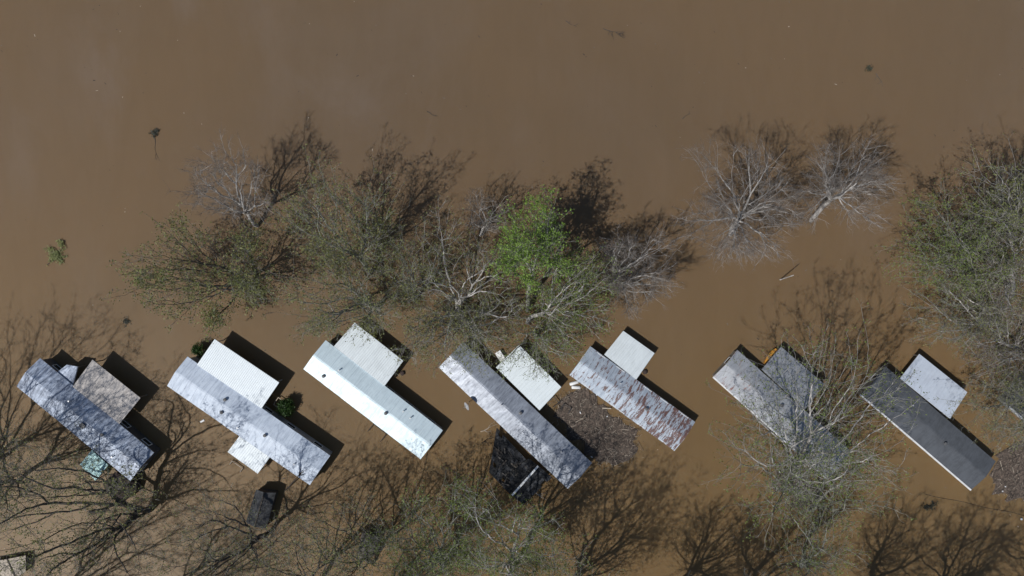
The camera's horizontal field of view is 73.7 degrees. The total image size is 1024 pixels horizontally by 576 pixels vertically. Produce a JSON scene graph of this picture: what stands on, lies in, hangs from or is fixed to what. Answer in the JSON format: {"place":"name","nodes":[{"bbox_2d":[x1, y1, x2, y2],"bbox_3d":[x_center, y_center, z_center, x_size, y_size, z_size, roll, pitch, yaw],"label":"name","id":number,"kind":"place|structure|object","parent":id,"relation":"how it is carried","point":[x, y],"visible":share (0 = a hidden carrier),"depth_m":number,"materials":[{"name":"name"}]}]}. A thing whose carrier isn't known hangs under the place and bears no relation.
{"place":"outdoors","nodes":[
{"label":"outdoors","id":0,"kind":"place"},
{"bbox_2d":[0,554,28,575],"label":"shed","id":1,"kind":"structure","parent":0,"point":[3,572],"depth_m":79.13,"materials":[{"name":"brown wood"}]},
{"bbox_2d":[103,472,140,500],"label":"bush","id":2,"kind":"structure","parent":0,"point":[114,475],"depth_m":78.88,"materials":[{"name":"brown"}]},
{"bbox_2d":[246,488,277,528],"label":"shed","id":3,"kind":"structure","parent":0,"point":[265,500],"depth_m":78.49,"materials":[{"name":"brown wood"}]},
{"bbox_2d":[310,568,419,575],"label":"bare tree","id":4,"kind":"object","parent":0,"point":[372,572],"visible":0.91,"depth_m":68.47,"materials":[{"name":"brown plant"}]},
{"bbox_2d":[0,0,1023,575],"bbox_3d":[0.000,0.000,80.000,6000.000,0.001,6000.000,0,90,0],"label":"water","id":5,"kind":"structure","parent":0,"point":[586,114],"depth_m":80.00,"materials":[{"name":"brown liquid"}]},
{"bbox_2d":[44,239,67,264],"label":"bush","id":6,"kind":"object","parent":5,"relation":"on","point":[54,255],"visible":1,"depth_m":79.81,"materials":[{"name":"green plant"}]},
{"bbox_2d":[122,316,131,326],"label":"floating branch","id":7,"kind":"object","parent":5,"relation":"on","point":[126,321],"visible":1,"depth_m":79.88,"materials":[{"name":"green plant"}]},
{"bbox_2d":[148,128,158,137],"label":"weed clump","id":8,"kind":"object","parent":5,"relation":"on","point":[155,131],"visible":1,"depth_m":79.85,"materials":[{"name":"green plant"}]},
{"bbox_2d":[284,467,304,490],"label":"dead branch","id":9,"kind":"object","parent":5,"relation":"in","point":[295,479],"visible":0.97,"depth_m":78.18,"materials":[{"name":"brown wood"}]},
{"bbox_2d":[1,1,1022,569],"bbox_3d":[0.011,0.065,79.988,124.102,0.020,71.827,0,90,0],"label":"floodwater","id":10,"kind":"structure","parent":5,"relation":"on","point":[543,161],"depth_m":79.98,"materials":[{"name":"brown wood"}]},
{"bbox_2d":[570,381,578,385],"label":"tank","id":11,"kind":"object","parent":5,"relation":"on","point":[574,383],"visible":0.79,"depth_m":79.79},
{"bbox_2d":[547,383,642,468],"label":"debris raft","id":12,"kind":"object","parent":5,"relation":"on","point":[603,434],"visible":0.94,"depth_m":79.90,"materials":[{"name":"brown wood"}]},
{"bbox_2d":[767,462,830,508],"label":"debris raft","id":13,"kind":"object","parent":5,"relation":"on","point":[783,478],"visible":0.25,"depth_m":79.90,"materials":[{"name":"brown wood"}]},
{"bbox_2d":[923,501,938,510],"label":"floating branch","id":14,"kind":"object","parent":5,"relation":"on","point":[932,505],"visible":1,"depth_m":79.87,"materials":[{"name":"brown plant"}]},
{"bbox_2d":[985,439,1023,511],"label":"debris raft","id":15,"kind":"object","parent":5,"relation":"on","point":[1006,474],"visible":0.93,"depth_m":79.91,"materials":[{"name":"brown wood"}]},
{"bbox_2d":[763,348,777,363],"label":"boat","id":16,"kind":"object","parent":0,"point":[766,360],"visible":0.69,"depth_m":79.70,"materials":[{"name":"orange paint"}]},
{"bbox_2d":[926,494,1023,515],"bbox_3d":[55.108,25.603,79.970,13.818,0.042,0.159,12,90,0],"label":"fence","id":17,"kind":"object","parent":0,"point":[976,505],"visible":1,"depth_m":79.96,"materials":[{"name":"brown wood"}]},
{"label":"ground","id":18,"kind":"structure","parent":0,"visible":0},
{"bbox_2d":[0,542,81,575],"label":"bare tree","id":19,"kind":"object","parent":18,"relation":"on","point":[38,566],"visible":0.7,"depth_m":69.26,"materials":[{"name":"brown plant"}]},
{"bbox_2d":[0,403,99,530],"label":"bare tree","id":20,"kind":"object","parent":18,"relation":"on","point":[11,480],"visible":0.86,"depth_m":71.24,"materials":[{"name":"brown plant"}]},
{"bbox_2d":[58,363,86,384],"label":"porch","id":21,"kind":"object","parent":18,"relation":"on","point":[68,372],"visible":0.96,"depth_m":78.25,"materials":[{"name":"white metal"}]},
{"bbox_2d":[0,436,169,575],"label":"bare tree","id":22,"kind":"object","parent":18,"relation":"on","point":[123,503],"visible":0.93,"depth_m":69.83,"materials":[{"name":"plant"}]},
{"bbox_2d":[17,358,159,480],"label":"mobile home","id":23,"kind":"object","parent":18,"relation":"on","point":[44,384],"visible":0.91,"depth_m":77.81,"materials":[{"name":"grey metal"}]},
{"bbox_2d":[52,364,61,370],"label":"window","id":24,"kind":"structure","parent":23,"relation":"in","point":[56,366],"depth_m":79.15,"materials":[{"name":"black glass"}]},
{"bbox_2d":[121,420,130,427],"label":"window","id":25,"kind":"structure","parent":23,"relation":"in","point":[123,422],"depth_m":79.16,"materials":[{"name":"black glass"}]},
{"bbox_2d":[141,438,151,445],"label":"window","id":26,"kind":"structure","parent":23,"relation":"in","point":[145,440],"depth_m":79.16,"materials":[{"name":"black glass"}]},
{"bbox_2d":[80,450,109,479],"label":"porch","id":27,"kind":"object","parent":18,"relation":"on","point":[102,462],"visible":0.62,"depth_m":78.79,"materials":[{"name":"teal"}]},
{"bbox_2d":[25,500,174,575],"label":"leafy tree","id":28,"kind":"object","parent":18,"relation":"on","point":[105,539],"visible":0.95,"depth_m":71.08,"materials":[{"name":"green plant"}]},
{"bbox_2d":[73,360,146,423],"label":"carport","id":29,"kind":"object","parent":18,"relation":"on","point":[107,392],"visible":0.98,"depth_m":78.00,"materials":[{"name":"grey metal"}]},
{"bbox_2d":[99,202,278,346],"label":"leafy tree","id":30,"kind":"object","parent":18,"relation":"on","point":[250,287],"visible":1,"depth_m":73.45,"materials":[{"name":"green plant"}]},
{"bbox_2d":[191,342,206,356],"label":"bush","id":31,"kind":"object","parent":18,"relation":"on","point":[197,349],"visible":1,"depth_m":78.62,"materials":[{"name":"green plant"}]},
{"bbox_2d":[163,126,279,228],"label":"bare tree","id":32,"kind":"object","parent":18,"relation":"on","point":[244,206],"visible":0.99,"depth_m":72.58,"materials":[{"name":"grey plant"}]},
{"bbox_2d":[144,476,319,575],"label":"leafy tree","id":33,"kind":"object","parent":18,"relation":"on","point":[251,541],"visible":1,"depth_m":69.90,"materials":[{"name":"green plant"}]},
{"bbox_2d":[197,339,281,407],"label":"carport","id":34,"kind":"object","parent":18,"relation":"on","point":[236,372],"visible":0.98,"depth_m":77.99,"materials":[{"name":"metal"}]},
{"bbox_2d":[228,436,269,473],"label":"porch","id":35,"kind":"object","parent":18,"relation":"on","point":[249,455],"visible":0.95,"depth_m":78.69,"materials":[{"name":"white metal"}]},
{"bbox_2d":[167,357,331,484],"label":"mobile home","id":36,"kind":"object","parent":18,"relation":"on","point":[279,439],"visible":0.94,"depth_m":77.86,"materials":[{"name":"silver metal"}]},
{"bbox_2d":[313,441,322,447],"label":"window","id":37,"kind":"structure","parent":36,"relation":"in","point":[316,443],"depth_m":79.14,"materials":[{"name":"grey glass"}]},
{"bbox_2d":[275,397,295,416],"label":"bush","id":38,"kind":"object","parent":18,"relation":"on","point":[285,407],"visible":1,"depth_m":78.60,"materials":[{"name":"green plant"}]},
{"bbox_2d":[245,502,372,575],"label":"leafy tree","id":39,"kind":"object","parent":18,"relation":"on","point":[309,549],"visible":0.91,"depth_m":70.94,"materials":[{"name":"green plant"}]},
{"bbox_2d":[254,140,409,290],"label":"leafy tree","id":40,"kind":"object","parent":18,"relation":"on","point":[360,254],"visible":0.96,"depth_m":71.73,"materials":[{"name":"grey plant"}]},
{"bbox_2d":[261,240,412,346],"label":"leafy tree","id":41,"kind":"object","parent":18,"relation":"on","point":[366,301],"visible":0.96,"depth_m":72.42,"materials":[{"name":"green plant"}]},
{"bbox_2d":[280,488,407,575],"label":"leafy tree","id":42,"kind":"object","parent":18,"relation":"on","point":[369,560],"visible":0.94,"depth_m":71.17,"materials":[{"name":"green plant"}]},
{"bbox_2d":[356,530,378,560],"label":"shed","id":43,"kind":"structure","parent":18,"relation":"on","point":[372,537],"depth_m":78.77,"materials":[{"name":"grey wood"}]},
{"bbox_2d":[334,323,402,385],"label":"carport","id":44,"kind":"object","parent":18,"relation":"on","point":[373,360],"visible":0.9,"depth_m":78.29,"materials":[{"name":"metal"}]},
{"bbox_2d":[304,340,442,458],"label":"mobile home","id":45,"kind":"object","parent":18,"relation":"on","point":[400,419],"visible":0.96,"depth_m":78.14,"materials":[{"name":"white metal"}]},
{"bbox_2d":[362,217,466,315],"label":"leafy tree","id":46,"kind":"object","parent":18,"relation":"on","point":[404,287],"visible":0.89,"depth_m":73.72,"materials":[{"name":"green plant"}]},
{"bbox_2d":[338,464,492,575],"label":"leafy tree","id":47,"kind":"object","parent":18,"relation":"on","point":[439,556],"visible":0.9,"depth_m":71.55,"materials":[{"name":"green plant"}]},
{"bbox_2d":[392,290,513,378],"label":"leafy tree","id":48,"kind":"object","parent":18,"relation":"on","point":[456,331],"visible":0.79,"depth_m":74.84,"materials":[{"name":"green plant"}]},
{"bbox_2d":[384,193,534,378],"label":"bare tree","id":49,"kind":"object","parent":18,"relation":"on","point":[457,302],"visible":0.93,"depth_m":73.08,"materials":[{"name":"grey plant"}]},
{"bbox_2d":[457,187,510,237],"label":"bare tree","id":50,"kind":"object","parent":18,"relation":"on","point":[483,226],"visible":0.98,"depth_m":76.17,"materials":[{"name":"grey plant"}]},
{"bbox_2d":[440,343,591,488],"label":"mobile home","id":51,"kind":"object","parent":18,"relation":"on","point":[537,435],"visible":0.97,"depth_m":78.09,"materials":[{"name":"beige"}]},
{"bbox_2d":[442,473,595,575],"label":"leafy tree","id":52,"kind":"object","parent":18,"relation":"on","point":[510,565],"visible":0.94,"depth_m":69.52,"materials":[{"name":"green plant"}]},
{"bbox_2d":[489,428,551,504],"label":"annex","id":53,"kind":"object","parent":18,"relation":"on","point":[517,471],"visible":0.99,"depth_m":79.01,"materials":[{"name":"grey metal"}]},
{"bbox_2d":[477,184,579,311],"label":"leafy tree","id":54,"kind":"object","parent":18,"relation":"on","point":[518,251],"visible":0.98,"depth_m":70.39,"materials":[{"name":"green plant"}]},
{"bbox_2d":[496,346,560,409],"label":"carport","id":55,"kind":"object","parent":18,"relation":"on","point":[539,394],"visible":0.84,"depth_m":78.39,"materials":[{"name":"metal"}]},
{"bbox_2d":[495,350,504,361],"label":"floating board","id":56,"kind":"object","parent":55,"relation":"on","point":[499,351],"visible":0.64,"depth_m":79.47,"materials":[{"name":"white"}]},
{"bbox_2d":[490,307,586,384],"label":"leafy tree","id":57,"kind":"object","parent":18,"relation":"on","point":[534,332],"visible":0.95,"depth_m":74.78,"materials":[{"name":"grey plant"}]},
{"bbox_2d":[494,533,626,575],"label":"leafy tree","id":58,"kind":"object","parent":18,"relation":"on","point":[555,565],"visible":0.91,"depth_m":67.37,"materials":[{"name":"green plant"}]},
{"bbox_2d":[522,228,632,350],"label":"leafy tree","id":59,"kind":"object","parent":18,"relation":"on","point":[552,299],"visible":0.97,"depth_m":72.77,"materials":[{"name":"green plant"}]},
{"bbox_2d":[604,331,653,378],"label":"carport","id":60,"kind":"object","parent":18,"relation":"on","point":[629,354],"visible":0.98,"depth_m":78.79,"materials":[{"name":"metal"}]},
{"bbox_2d":[570,346,694,450],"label":"mobile home","id":61,"kind":"object","parent":18,"relation":"on","point":[632,398],"visible":1,"depth_m":78.58,"materials":[{"name":"silver metal"}]},
{"bbox_2d":[596,220,688,323],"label":"bare tree","id":62,"kind":"object","parent":18,"relation":"on","point":[626,284],"visible":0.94,"depth_m":74.53,"materials":[{"name":"grey plant"}]},
{"bbox_2d":[663,133,807,273],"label":"bare tree","id":63,"kind":"object","parent":18,"relation":"on","point":[736,222],"visible":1,"depth_m":71.30,"materials":[{"name":"grey plant"}]},
{"bbox_2d":[710,410,838,550],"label":"leafy tree","id":64,"kind":"object","parent":18,"relation":"on","point":[775,502],"visible":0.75,"depth_m":72.44,"materials":[{"name":"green plant"}]},
{"bbox_2d":[712,350,849,478],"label":"mobile home","id":65,"kind":"object","parent":18,"relation":"on","point":[731,381],"visible":0.61,"depth_m":78.42,"materials":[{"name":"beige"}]},
{"bbox_2d":[759,347,823,408],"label":"carport","id":66,"kind":"object","parent":18,"relation":"on","point":[786,373],"visible":0.74,"depth_m":78.64,"materials":[{"name":"metal"}]},
{"bbox_2d":[698,297,929,520],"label":"leafy tree","id":67,"kind":"object","parent":18,"relation":"on","point":[801,461],"visible":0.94,"depth_m":68.21,"materials":[{"name":"green plant"}]},
{"bbox_2d":[764,470,870,575],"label":"leafy tree","id":68,"kind":"object","parent":18,"relation":"on","point":[802,562],"visible":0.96,"depth_m":71.19,"materials":[{"name":"green plant"}]},
{"bbox_2d":[751,434,915,537],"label":"leafy tree","id":69,"kind":"object","parent":18,"relation":"on","point":[832,490],"visible":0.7,"depth_m":72.09,"materials":[{"name":"grey plant"}]},
{"bbox_2d":[782,128,904,234],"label":"bare tree","id":70,"kind":"object","parent":18,"relation":"on","point":[828,183],"visible":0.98,"depth_m":72.36,"materials":[{"name":"grey plant"}]},
{"bbox_2d":[857,366,995,490],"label":"mobile home","id":71,"kind":"object","parent":18,"relation":"on","point":[942,441],"visible":0.93,"depth_m":78.45,"materials":[{"name":"grey metal"}]},
{"bbox_2d":[900,354,966,417],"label":"carport","id":72,"kind":"object","parent":18,"relation":"on","point":[933,381],"visible":0.94,"depth_m":78.65,"materials":[{"name":"metal"}]},
{"bbox_2d":[874,175,1023,307],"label":"leafy tree","id":73,"kind":"object","parent":18,"relation":"on","point":[965,265],"visible":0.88,"depth_m":71.72,"materials":[{"name":"green plant"}]},
{"bbox_2d":[897,255,1023,364],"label":"bare tree","id":74,"kind":"object","parent":18,"relation":"on","point":[979,322],"visible":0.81,"depth_m":73.84,"materials":[{"name":"grey plant"}]},
{"bbox_2d":[931,156,1023,334],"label":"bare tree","id":75,"kind":"object","parent":18,"relation":"on","point":[1013,289],"visible":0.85,"depth_m":70.58,"materials":[{"name":"green plant"}]},
{"bbox_2d":[934,356,1023,452],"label":"leafy tree","id":76,"kind":"object","parent":18,"relation":"on","point":[1016,403],"visible":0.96,"depth_m":73.83,"materials":[{"name":"green plant"}]},
{"bbox_2d":[936,132,1023,255],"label":"leafy tree","id":77,"kind":"object","parent":18,"relation":"on","point":[1000,198],"visible":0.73,"depth_m":70.75,"materials":[{"name":"green plant"}]},
{"bbox_2d":[951,286,1023,402],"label":"bare tree","id":78,"kind":"object","parent":18,"relation":"on","point":[1016,348],"visible":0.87,"depth_m":73.72,"materials":[{"name":"grey plant"}]},
{"bbox_2d":[974,172,1023,312],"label":"leafy tree","id":79,"kind":"object","parent":18,"relation":"on","point":[1009,247],"visible":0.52,"depth_m":71.94,"materials":[{"name":"green plant"}]},
{"bbox_2d":[998,375,1023,421],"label":"mobile home","id":80,"kind":"object","parent":18,"relation":"on","point":[1011,408],"visible":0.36,"depth_m":78.64,"materials":[{"name":"grey"}]}
]}

